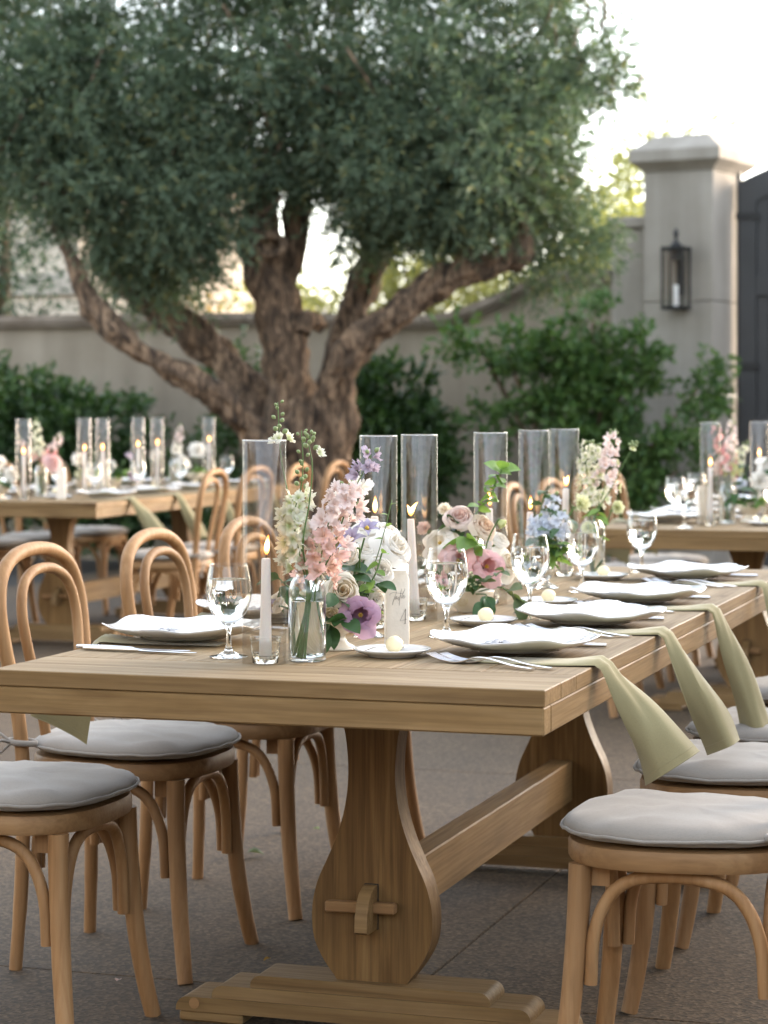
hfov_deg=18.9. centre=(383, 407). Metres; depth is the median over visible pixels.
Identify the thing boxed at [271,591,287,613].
rose
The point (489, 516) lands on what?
taper candle
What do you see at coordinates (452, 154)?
olive tree
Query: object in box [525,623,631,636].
fork
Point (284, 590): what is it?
leafy sprig
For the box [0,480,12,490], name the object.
leafy sprig
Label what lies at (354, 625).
leafy sprig
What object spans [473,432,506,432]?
hurricane glass
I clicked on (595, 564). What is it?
bottle vase
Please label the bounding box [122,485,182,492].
scalloped plate
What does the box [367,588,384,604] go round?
rose
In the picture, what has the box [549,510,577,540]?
leafy sprig
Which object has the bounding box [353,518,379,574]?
clematis
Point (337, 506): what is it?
larkspur
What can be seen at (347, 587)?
rose
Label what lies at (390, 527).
rose
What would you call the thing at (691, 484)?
goblet
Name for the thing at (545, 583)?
bud vase
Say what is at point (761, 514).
candle cup
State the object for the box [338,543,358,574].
rose
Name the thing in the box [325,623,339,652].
leafy sprig
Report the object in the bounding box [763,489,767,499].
goblet
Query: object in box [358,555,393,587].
rose
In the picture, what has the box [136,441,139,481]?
taper candle
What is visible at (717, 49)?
sky
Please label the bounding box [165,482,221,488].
scalloped plate
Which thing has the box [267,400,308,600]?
larkspur
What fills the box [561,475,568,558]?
taper candle
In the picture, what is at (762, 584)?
napkin
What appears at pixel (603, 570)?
butter ball
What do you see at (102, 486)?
candle cup
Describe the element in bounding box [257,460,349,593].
bentwood chair
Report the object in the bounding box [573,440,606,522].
larkspur
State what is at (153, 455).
carnation
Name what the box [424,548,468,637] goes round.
goblet
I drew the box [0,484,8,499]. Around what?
footed bowl
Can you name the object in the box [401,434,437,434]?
hurricane glass
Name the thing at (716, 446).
larkspur
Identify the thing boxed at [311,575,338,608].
leafy sprig
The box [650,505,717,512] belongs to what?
scalloped plate
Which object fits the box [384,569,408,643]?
table number
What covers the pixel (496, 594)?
candle cup
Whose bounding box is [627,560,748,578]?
scalloped plate
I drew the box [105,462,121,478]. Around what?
leafy sprig
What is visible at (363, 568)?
leafy sprig
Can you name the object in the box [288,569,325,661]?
bottle vase
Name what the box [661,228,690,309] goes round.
wall lantern
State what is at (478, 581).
leafy sprig
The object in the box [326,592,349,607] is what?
leafy sprig
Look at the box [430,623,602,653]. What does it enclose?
scalloped plate
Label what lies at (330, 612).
rose
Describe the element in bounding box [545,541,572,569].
leafy sprig
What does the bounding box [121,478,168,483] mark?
scalloped plate
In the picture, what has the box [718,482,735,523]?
bottle vase
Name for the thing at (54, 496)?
side plate
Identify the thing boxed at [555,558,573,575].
candle cup
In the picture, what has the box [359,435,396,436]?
hurricane glass
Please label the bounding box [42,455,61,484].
rose
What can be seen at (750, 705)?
napkin
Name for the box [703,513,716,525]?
candle cup
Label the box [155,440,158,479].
taper candle
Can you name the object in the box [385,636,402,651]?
butter ball
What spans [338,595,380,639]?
lisianthus
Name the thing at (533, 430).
hurricane glass
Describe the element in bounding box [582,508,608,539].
leafy sprig
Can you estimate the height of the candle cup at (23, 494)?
0.048 m
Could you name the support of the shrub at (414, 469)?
on the patio
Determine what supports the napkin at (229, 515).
on the trestle table at (61, 516)
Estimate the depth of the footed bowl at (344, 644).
4.37 m
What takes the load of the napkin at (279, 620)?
on the trestle table at (386, 878)
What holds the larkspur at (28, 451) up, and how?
in the bottle vase at (41, 487)
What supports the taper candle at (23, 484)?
in the candle cup at (23, 494)
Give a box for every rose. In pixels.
[3,467,18,482]
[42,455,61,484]
[75,469,86,478]
[96,459,115,476]
[122,470,135,480]
[174,456,190,468]
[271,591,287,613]
[322,571,359,607]
[325,604,338,622]
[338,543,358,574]
[346,570,365,585]
[351,518,383,542]
[357,542,374,562]
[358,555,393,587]
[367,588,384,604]
[368,528,410,569]
[374,522,399,533]
[442,506,473,531]
[467,514,495,540]
[470,518,506,591]
[474,546,515,591]
[492,532,509,548]
[754,457,767,496]
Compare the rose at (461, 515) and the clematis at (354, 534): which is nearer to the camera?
the clematis at (354, 534)
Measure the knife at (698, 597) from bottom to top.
0.008 m
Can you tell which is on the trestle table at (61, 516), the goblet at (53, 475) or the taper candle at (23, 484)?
the goblet at (53, 475)
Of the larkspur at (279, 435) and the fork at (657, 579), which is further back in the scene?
the fork at (657, 579)
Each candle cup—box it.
[18,490,28,499]
[79,485,89,494]
[97,484,107,489]
[133,481,142,486]
[152,480,161,486]
[250,635,280,664]
[376,604,383,628]
[409,597,427,620]
[486,588,499,604]
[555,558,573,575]
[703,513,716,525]
[754,507,765,518]
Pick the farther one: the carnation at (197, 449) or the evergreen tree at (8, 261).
the evergreen tree at (8, 261)
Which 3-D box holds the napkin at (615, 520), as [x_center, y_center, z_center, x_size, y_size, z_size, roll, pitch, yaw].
[0.975,0.558,9.271,0.412,0.227,0.106,0,0,24]
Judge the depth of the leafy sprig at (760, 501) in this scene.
9.26 m
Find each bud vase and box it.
[353,603,383,637]
[533,562,558,588]
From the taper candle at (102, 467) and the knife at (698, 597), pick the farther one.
the taper candle at (102, 467)
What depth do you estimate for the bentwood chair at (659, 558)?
11.07 m
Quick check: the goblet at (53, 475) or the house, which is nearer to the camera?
the goblet at (53, 475)
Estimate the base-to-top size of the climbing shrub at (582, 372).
2.269 m
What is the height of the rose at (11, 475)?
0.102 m
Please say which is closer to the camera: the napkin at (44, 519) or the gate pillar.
the napkin at (44, 519)
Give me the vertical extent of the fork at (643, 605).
0.014 m
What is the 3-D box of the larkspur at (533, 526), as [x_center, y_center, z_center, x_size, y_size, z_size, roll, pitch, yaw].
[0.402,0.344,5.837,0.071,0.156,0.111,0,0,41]
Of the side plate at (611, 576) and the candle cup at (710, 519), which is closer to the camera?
the side plate at (611, 576)
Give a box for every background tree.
[215,221,607,314]
[298,274,336,310]
[484,165,689,395]
[565,81,767,395]
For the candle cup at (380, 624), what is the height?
0.048 m
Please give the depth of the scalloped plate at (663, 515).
9.19 m
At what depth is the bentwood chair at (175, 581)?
12.10 m
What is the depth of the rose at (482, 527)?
5.14 m
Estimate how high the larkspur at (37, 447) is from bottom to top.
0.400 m
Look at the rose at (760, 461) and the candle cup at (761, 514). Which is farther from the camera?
the candle cup at (761, 514)
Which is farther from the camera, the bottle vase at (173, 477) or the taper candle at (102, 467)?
the bottle vase at (173, 477)
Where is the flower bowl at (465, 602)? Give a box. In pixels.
[452,588,494,612]
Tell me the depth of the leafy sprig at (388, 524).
4.33 m
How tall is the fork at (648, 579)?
0.014 m
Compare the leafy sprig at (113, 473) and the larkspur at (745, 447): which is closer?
the larkspur at (745, 447)
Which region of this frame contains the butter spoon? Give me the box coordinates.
[355,646,403,652]
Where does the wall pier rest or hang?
on the patio
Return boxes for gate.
[736,168,767,566]
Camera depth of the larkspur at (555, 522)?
5.80 m
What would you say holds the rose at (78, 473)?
in the footed bowl at (77, 482)
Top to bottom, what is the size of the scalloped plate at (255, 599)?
0.033 m
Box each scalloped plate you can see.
[3,489,27,494]
[11,484,70,491]
[66,482,108,487]
[76,489,136,496]
[101,614,259,640]
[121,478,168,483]
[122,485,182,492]
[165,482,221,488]
[196,594,299,618]
[218,478,267,484]
[304,578,425,587]
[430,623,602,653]
[515,600,665,624]
[570,581,705,601]
[627,510,702,520]
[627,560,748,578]
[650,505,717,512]
[693,501,736,506]
[713,494,764,500]
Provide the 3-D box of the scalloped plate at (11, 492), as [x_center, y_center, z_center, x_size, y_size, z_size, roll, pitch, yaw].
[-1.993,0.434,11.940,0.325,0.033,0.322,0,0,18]
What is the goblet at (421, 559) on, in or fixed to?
on the trestle table at (386, 878)
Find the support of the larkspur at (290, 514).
in the bottle vase at (306, 631)
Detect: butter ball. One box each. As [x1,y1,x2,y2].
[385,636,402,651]
[478,607,492,620]
[541,589,554,600]
[597,565,609,574]
[761,516,767,521]
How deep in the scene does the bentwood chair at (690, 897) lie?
5.21 m
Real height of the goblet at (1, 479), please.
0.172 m
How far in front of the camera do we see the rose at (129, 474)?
12.66 m
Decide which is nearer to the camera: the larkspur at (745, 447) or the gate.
the larkspur at (745, 447)
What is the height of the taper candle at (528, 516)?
0.220 m
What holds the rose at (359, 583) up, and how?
in the footed bowl at (344, 644)
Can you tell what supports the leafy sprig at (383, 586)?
in the footed bowl at (344, 644)
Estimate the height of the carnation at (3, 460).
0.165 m
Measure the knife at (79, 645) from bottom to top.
0.008 m
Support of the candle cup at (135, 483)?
on the trestle table at (61, 516)
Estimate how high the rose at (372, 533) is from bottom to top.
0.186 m
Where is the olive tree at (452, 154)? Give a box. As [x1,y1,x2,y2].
[0,0,670,595]
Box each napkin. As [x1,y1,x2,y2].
[30,634,225,744]
[36,488,78,523]
[85,496,164,541]
[132,492,206,538]
[177,489,241,538]
[197,612,287,622]
[230,484,280,524]
[297,589,305,596]
[468,655,699,784]
[549,626,739,754]
[604,518,677,565]
[607,517,636,563]
[644,603,767,727]
[646,549,657,555]
[670,580,767,614]
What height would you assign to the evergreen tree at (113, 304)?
3.388 m
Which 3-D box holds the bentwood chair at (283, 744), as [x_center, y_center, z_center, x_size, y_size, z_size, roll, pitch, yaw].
[-0.370,0.763,5.760,0.490,0.922,0.438,0,0,17]
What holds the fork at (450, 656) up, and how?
on the trestle table at (386, 878)
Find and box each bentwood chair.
[0,462,80,583]
[0,537,38,621]
[0,541,258,984]
[0,760,160,1023]
[34,461,128,614]
[113,527,340,919]
[118,468,231,635]
[166,465,273,616]
[218,515,424,840]
[230,463,310,591]
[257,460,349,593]
[501,482,617,717]
[536,477,664,691]
[557,789,767,1023]
[572,474,675,681]
[602,470,713,665]
[621,739,767,1014]
[674,706,767,948]
[725,676,767,886]
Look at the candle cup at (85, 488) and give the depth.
12.19 m
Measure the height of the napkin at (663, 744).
0.228 m
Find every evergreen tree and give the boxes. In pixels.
[0,155,68,315]
[63,267,215,314]
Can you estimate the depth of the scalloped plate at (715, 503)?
10.27 m
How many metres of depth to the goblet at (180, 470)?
13.11 m
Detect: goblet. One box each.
[0,464,14,498]
[50,467,66,480]
[86,468,102,490]
[130,460,145,485]
[173,458,187,481]
[205,564,251,658]
[220,458,233,476]
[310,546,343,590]
[399,530,430,577]
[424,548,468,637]
[476,517,507,548]
[510,534,549,612]
[564,521,598,592]
[626,510,656,572]
[665,477,685,511]
[673,487,695,528]
[686,475,705,506]
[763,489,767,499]
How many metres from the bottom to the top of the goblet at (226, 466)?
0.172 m
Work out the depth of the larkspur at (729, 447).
9.14 m
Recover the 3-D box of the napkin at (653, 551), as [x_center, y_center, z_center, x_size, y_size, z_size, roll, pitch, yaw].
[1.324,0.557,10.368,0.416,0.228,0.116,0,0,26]
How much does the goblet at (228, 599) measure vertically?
0.172 m
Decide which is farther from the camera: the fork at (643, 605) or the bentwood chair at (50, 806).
the fork at (643, 605)
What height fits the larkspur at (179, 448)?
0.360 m
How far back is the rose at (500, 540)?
5.24 m
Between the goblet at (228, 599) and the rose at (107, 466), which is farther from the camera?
the rose at (107, 466)
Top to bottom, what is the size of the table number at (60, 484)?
0.148 m
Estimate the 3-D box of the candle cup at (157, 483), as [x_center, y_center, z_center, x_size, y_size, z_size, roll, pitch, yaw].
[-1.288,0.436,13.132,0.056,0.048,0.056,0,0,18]
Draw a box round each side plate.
[45,495,73,498]
[353,644,430,658]
[383,601,435,607]
[450,615,517,626]
[520,596,577,604]
[575,572,628,580]
[746,520,767,525]
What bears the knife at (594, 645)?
on the trestle table at (386, 878)
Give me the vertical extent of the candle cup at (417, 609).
0.048 m
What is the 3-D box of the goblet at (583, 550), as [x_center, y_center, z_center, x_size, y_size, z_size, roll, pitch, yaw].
[0.493,0.372,5.764,0.087,0.175,0.087,0,0,18]
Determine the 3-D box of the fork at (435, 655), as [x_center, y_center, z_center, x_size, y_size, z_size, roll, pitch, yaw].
[0.173,0.451,4.117,0.240,0.014,0.026,0,0,42]
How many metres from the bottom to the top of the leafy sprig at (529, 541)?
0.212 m
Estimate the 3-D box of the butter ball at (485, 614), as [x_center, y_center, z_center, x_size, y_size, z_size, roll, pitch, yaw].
[0.215,0.438,4.886,0.033,0.031,0.033,0,0,-42]
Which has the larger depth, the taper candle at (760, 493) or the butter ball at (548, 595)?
the taper candle at (760, 493)
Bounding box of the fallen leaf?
[247,847,262,853]
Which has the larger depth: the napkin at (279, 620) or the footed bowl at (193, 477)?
the footed bowl at (193, 477)
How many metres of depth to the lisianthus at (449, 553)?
5.08 m
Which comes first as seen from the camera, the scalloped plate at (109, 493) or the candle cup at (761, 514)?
the candle cup at (761, 514)
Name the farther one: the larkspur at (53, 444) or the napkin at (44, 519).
the napkin at (44, 519)
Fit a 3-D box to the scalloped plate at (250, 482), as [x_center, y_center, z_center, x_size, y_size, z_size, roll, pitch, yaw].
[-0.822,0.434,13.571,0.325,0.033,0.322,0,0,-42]
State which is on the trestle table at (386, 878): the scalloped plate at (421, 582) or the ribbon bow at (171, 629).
the scalloped plate at (421, 582)
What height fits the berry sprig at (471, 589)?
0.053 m
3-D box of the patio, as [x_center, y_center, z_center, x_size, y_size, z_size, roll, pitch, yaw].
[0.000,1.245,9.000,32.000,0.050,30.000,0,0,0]
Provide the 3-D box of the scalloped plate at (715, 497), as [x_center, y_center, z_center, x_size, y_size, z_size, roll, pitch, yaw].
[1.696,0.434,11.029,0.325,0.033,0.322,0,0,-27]
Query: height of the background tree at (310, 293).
4.672 m
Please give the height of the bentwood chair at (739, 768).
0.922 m
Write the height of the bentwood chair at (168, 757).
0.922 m
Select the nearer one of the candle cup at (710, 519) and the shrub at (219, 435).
the candle cup at (710, 519)
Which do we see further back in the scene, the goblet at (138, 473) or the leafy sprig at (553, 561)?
the goblet at (138, 473)
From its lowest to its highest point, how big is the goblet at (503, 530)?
0.172 m
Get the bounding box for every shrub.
[0,349,194,563]
[180,325,263,540]
[350,343,484,568]
[420,284,741,565]
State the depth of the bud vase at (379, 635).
4.62 m
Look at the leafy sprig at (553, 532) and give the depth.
5.77 m
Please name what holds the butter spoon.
on the side plate at (410, 650)
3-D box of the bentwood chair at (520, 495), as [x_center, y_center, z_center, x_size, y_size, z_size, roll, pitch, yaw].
[0.737,0.763,9.339,0.490,0.922,0.438,0,0,15]
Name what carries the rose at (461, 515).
in the flower bowl at (465, 602)
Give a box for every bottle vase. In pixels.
[34,468,47,496]
[169,460,179,483]
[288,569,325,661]
[580,516,604,573]
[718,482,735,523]
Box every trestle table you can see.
[0,482,299,642]
[0,566,767,1023]
[596,500,767,710]
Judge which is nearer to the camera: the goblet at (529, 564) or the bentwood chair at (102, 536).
the goblet at (529, 564)
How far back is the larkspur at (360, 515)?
4.23 m
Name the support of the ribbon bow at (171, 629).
on the scalloped plate at (201, 627)
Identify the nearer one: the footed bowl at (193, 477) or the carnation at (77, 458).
the carnation at (77, 458)
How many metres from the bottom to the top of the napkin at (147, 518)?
0.228 m
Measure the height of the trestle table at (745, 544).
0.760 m
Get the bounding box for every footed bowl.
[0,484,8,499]
[73,478,91,493]
[105,476,121,489]
[186,472,202,483]
[325,609,354,650]
[736,502,762,521]
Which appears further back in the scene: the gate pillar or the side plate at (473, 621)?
the gate pillar
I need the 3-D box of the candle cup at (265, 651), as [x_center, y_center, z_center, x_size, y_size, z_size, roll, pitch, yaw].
[-0.213,0.436,4.154,0.056,0.048,0.056,0,0,18]
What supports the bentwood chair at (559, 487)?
on the patio
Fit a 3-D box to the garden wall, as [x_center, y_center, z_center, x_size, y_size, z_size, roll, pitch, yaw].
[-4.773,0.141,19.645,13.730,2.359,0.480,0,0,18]
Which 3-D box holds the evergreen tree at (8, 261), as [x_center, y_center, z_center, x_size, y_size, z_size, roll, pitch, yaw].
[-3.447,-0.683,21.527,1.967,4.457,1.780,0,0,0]
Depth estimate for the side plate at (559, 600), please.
5.40 m
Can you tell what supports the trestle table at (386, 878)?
on the patio
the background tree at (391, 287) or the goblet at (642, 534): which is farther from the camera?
the background tree at (391, 287)
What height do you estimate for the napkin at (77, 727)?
0.227 m
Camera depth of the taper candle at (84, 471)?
12.20 m
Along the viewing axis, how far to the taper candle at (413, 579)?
4.99 m
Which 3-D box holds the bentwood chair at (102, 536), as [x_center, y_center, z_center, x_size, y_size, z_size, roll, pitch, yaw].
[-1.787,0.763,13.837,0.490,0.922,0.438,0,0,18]
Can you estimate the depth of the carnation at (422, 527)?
5.19 m
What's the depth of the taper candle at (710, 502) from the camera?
8.99 m
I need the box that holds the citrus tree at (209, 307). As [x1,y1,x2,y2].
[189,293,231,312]
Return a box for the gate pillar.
[629,133,757,563]
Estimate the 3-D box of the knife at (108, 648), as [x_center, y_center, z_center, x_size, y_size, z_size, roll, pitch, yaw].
[-0.458,0.455,4.337,0.238,0.008,0.019,0,0,22]
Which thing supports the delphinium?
in the bud vase at (545, 583)
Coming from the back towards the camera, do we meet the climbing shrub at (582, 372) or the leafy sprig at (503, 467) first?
the climbing shrub at (582, 372)
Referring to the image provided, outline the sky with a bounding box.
[0,0,767,395]
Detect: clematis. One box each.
[115,451,133,476]
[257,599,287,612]
[333,523,366,582]
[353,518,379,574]
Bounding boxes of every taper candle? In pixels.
[21,447,25,489]
[82,445,85,485]
[100,444,104,483]
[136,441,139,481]
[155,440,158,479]
[207,437,210,470]
[259,535,271,637]
[371,496,377,587]
[407,502,418,598]
[485,492,492,549]
[526,496,532,545]
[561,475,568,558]
[707,457,712,513]
[757,448,761,499]
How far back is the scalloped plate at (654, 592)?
5.49 m
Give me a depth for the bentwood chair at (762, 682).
5.89 m
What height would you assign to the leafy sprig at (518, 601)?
0.095 m
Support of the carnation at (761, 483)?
in the footed bowl at (749, 512)
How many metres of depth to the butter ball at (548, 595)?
5.37 m
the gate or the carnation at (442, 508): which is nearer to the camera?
the carnation at (442, 508)
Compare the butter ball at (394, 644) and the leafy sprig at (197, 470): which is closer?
the butter ball at (394, 644)
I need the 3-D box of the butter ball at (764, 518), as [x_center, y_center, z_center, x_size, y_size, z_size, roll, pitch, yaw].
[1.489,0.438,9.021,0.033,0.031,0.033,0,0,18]
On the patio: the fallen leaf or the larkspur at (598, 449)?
the fallen leaf
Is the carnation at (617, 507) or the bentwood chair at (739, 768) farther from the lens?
the carnation at (617, 507)
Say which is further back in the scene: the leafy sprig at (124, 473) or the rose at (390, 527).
the leafy sprig at (124, 473)
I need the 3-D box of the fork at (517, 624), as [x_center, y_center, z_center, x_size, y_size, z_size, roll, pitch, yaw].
[0.366,0.451,4.681,0.240,0.014,0.026,0,0,39]
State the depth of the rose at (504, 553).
5.21 m
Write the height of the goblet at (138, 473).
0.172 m
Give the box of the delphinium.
[534,491,561,540]
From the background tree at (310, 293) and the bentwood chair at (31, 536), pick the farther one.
the background tree at (310, 293)
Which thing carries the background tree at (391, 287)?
on the ground
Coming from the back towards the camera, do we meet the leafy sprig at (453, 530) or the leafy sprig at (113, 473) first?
the leafy sprig at (113, 473)
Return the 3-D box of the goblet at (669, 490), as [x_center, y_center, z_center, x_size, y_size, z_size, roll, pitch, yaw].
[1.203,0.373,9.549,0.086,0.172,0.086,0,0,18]
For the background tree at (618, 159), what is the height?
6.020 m
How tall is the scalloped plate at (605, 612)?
0.033 m
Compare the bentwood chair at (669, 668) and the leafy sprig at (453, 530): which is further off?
the bentwood chair at (669, 668)
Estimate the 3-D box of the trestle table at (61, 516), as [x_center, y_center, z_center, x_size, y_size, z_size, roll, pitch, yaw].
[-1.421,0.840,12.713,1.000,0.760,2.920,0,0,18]
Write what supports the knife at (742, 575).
on the trestle table at (386, 878)
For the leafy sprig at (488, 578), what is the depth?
5.02 m
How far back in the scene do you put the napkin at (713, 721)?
4.65 m
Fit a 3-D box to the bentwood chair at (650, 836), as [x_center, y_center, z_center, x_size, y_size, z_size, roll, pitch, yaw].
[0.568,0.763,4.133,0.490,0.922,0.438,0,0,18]
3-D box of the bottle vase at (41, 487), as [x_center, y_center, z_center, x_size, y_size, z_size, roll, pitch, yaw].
[-1.772,0.377,11.943,0.069,0.165,0.069,0,0,18]
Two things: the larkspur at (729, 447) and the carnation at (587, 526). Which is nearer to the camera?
the carnation at (587, 526)
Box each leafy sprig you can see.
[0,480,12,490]
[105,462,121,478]
[115,469,130,480]
[189,466,207,473]
[256,572,325,604]
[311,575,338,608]
[316,562,370,600]
[325,613,360,633]
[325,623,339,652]
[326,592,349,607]
[353,573,370,581]
[359,549,388,595]
[361,581,396,599]
[363,500,393,583]
[437,514,464,535]
[443,533,485,591]
[467,460,519,577]
[467,575,486,591]
[472,593,495,614]
[477,582,541,619]
[479,567,509,586]
[525,490,554,545]
[533,527,566,557]
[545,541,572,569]
[545,544,572,569]
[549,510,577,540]
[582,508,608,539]
[723,465,754,507]
[739,496,757,507]
[744,497,767,508]
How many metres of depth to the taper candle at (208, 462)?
13.87 m
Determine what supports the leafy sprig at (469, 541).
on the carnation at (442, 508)
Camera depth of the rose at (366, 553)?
4.37 m
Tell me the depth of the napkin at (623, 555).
9.82 m
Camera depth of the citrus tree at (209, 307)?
26.19 m
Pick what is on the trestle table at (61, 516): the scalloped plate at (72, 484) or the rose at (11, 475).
the scalloped plate at (72, 484)
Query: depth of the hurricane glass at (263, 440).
4.12 m
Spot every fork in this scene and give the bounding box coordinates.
[426,652,535,669]
[440,652,554,668]
[513,623,615,636]
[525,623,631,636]
[585,600,676,611]
[642,578,725,586]
[651,578,737,586]
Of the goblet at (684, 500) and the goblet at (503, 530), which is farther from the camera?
the goblet at (684, 500)
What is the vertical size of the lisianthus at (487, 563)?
0.111 m
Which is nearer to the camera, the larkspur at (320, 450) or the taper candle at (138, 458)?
the larkspur at (320, 450)
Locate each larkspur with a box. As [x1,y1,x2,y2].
[16,436,42,472]
[31,418,45,475]
[40,432,62,475]
[171,423,183,455]
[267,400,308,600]
[273,429,324,600]
[289,478,362,600]
[301,430,326,595]
[309,445,381,600]
[314,501,365,585]
[525,513,553,545]
[545,509,569,540]
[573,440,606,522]
[584,443,611,516]
[590,428,621,517]
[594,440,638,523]
[711,420,730,493]
[718,418,738,495]
[721,440,748,495]
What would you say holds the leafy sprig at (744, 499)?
in the footed bowl at (749, 512)
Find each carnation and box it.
[0,456,6,478]
[71,452,82,468]
[150,449,169,476]
[187,441,206,467]
[416,521,430,534]
[437,502,466,585]
[559,494,590,538]
[581,521,594,531]
[602,500,625,536]
[735,477,747,500]
[749,470,767,497]
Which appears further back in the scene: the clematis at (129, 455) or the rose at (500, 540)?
the clematis at (129, 455)
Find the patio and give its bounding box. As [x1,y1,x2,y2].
[0,559,767,1023]
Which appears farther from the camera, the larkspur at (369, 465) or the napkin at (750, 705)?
the napkin at (750, 705)
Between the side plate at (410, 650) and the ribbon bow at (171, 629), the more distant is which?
the ribbon bow at (171, 629)
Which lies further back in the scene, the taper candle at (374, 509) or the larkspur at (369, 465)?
the taper candle at (374, 509)
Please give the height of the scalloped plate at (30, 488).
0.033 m
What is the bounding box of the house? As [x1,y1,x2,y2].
[0,100,254,315]
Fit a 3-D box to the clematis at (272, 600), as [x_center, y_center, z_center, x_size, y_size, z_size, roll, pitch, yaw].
[-0.166,0.376,4.396,0.152,0.054,0.048,0,0,0]
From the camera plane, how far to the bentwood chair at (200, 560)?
11.48 m
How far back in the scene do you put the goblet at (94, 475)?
12.02 m
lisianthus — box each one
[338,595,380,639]
[422,527,465,588]
[437,543,475,591]
[472,548,504,588]
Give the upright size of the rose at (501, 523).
0.179 m
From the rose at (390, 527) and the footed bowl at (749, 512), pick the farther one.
the footed bowl at (749, 512)
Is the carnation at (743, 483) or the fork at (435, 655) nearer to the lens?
the fork at (435, 655)
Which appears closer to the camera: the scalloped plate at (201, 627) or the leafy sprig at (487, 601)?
the scalloped plate at (201, 627)
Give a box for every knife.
[76,644,190,650]
[83,646,196,652]
[576,643,605,646]
[641,617,663,619]
[679,595,709,598]
[720,574,757,576]
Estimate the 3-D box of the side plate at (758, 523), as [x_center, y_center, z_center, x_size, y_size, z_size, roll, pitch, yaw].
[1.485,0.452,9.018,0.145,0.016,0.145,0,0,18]
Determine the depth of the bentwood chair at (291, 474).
12.66 m
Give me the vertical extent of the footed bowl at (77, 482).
0.082 m
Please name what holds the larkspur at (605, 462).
in the bottle vase at (595, 564)
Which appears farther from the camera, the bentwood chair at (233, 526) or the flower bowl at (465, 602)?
the bentwood chair at (233, 526)
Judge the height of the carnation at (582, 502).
0.205 m
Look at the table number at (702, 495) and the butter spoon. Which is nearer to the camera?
the butter spoon
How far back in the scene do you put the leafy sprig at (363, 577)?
4.31 m
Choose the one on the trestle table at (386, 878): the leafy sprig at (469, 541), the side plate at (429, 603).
the side plate at (429, 603)
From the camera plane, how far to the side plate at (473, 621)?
4.87 m
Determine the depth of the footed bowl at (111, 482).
12.65 m
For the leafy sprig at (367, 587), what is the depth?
4.31 m
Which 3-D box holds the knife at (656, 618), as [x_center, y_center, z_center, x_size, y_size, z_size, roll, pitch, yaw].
[0.485,0.455,4.999,0.238,0.008,0.019,0,0,6]
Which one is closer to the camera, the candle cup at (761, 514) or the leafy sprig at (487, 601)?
the leafy sprig at (487, 601)
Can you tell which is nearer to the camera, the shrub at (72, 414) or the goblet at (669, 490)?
the goblet at (669, 490)
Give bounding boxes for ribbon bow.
[158,627,181,631]
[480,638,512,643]
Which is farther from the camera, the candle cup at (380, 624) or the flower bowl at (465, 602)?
the flower bowl at (465, 602)
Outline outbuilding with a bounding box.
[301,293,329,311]
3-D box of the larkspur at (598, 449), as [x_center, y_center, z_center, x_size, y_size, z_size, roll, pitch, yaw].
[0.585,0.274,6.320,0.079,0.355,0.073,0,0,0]
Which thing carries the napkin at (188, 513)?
on the trestle table at (61, 516)
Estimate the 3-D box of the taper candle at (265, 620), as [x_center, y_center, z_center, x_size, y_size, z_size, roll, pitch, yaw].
[-0.212,0.339,4.154,0.024,0.220,0.024,0,0,18]
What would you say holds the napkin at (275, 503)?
on the trestle table at (61, 516)
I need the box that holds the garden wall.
[0,269,610,562]
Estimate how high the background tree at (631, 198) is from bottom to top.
4.447 m
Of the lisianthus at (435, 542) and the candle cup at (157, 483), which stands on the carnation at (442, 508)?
the lisianthus at (435, 542)
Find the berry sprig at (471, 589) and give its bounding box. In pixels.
[467,571,480,594]
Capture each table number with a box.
[56,470,65,498]
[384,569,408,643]
[696,486,707,522]
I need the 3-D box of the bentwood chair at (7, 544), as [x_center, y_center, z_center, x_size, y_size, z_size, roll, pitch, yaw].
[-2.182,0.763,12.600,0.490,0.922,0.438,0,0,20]

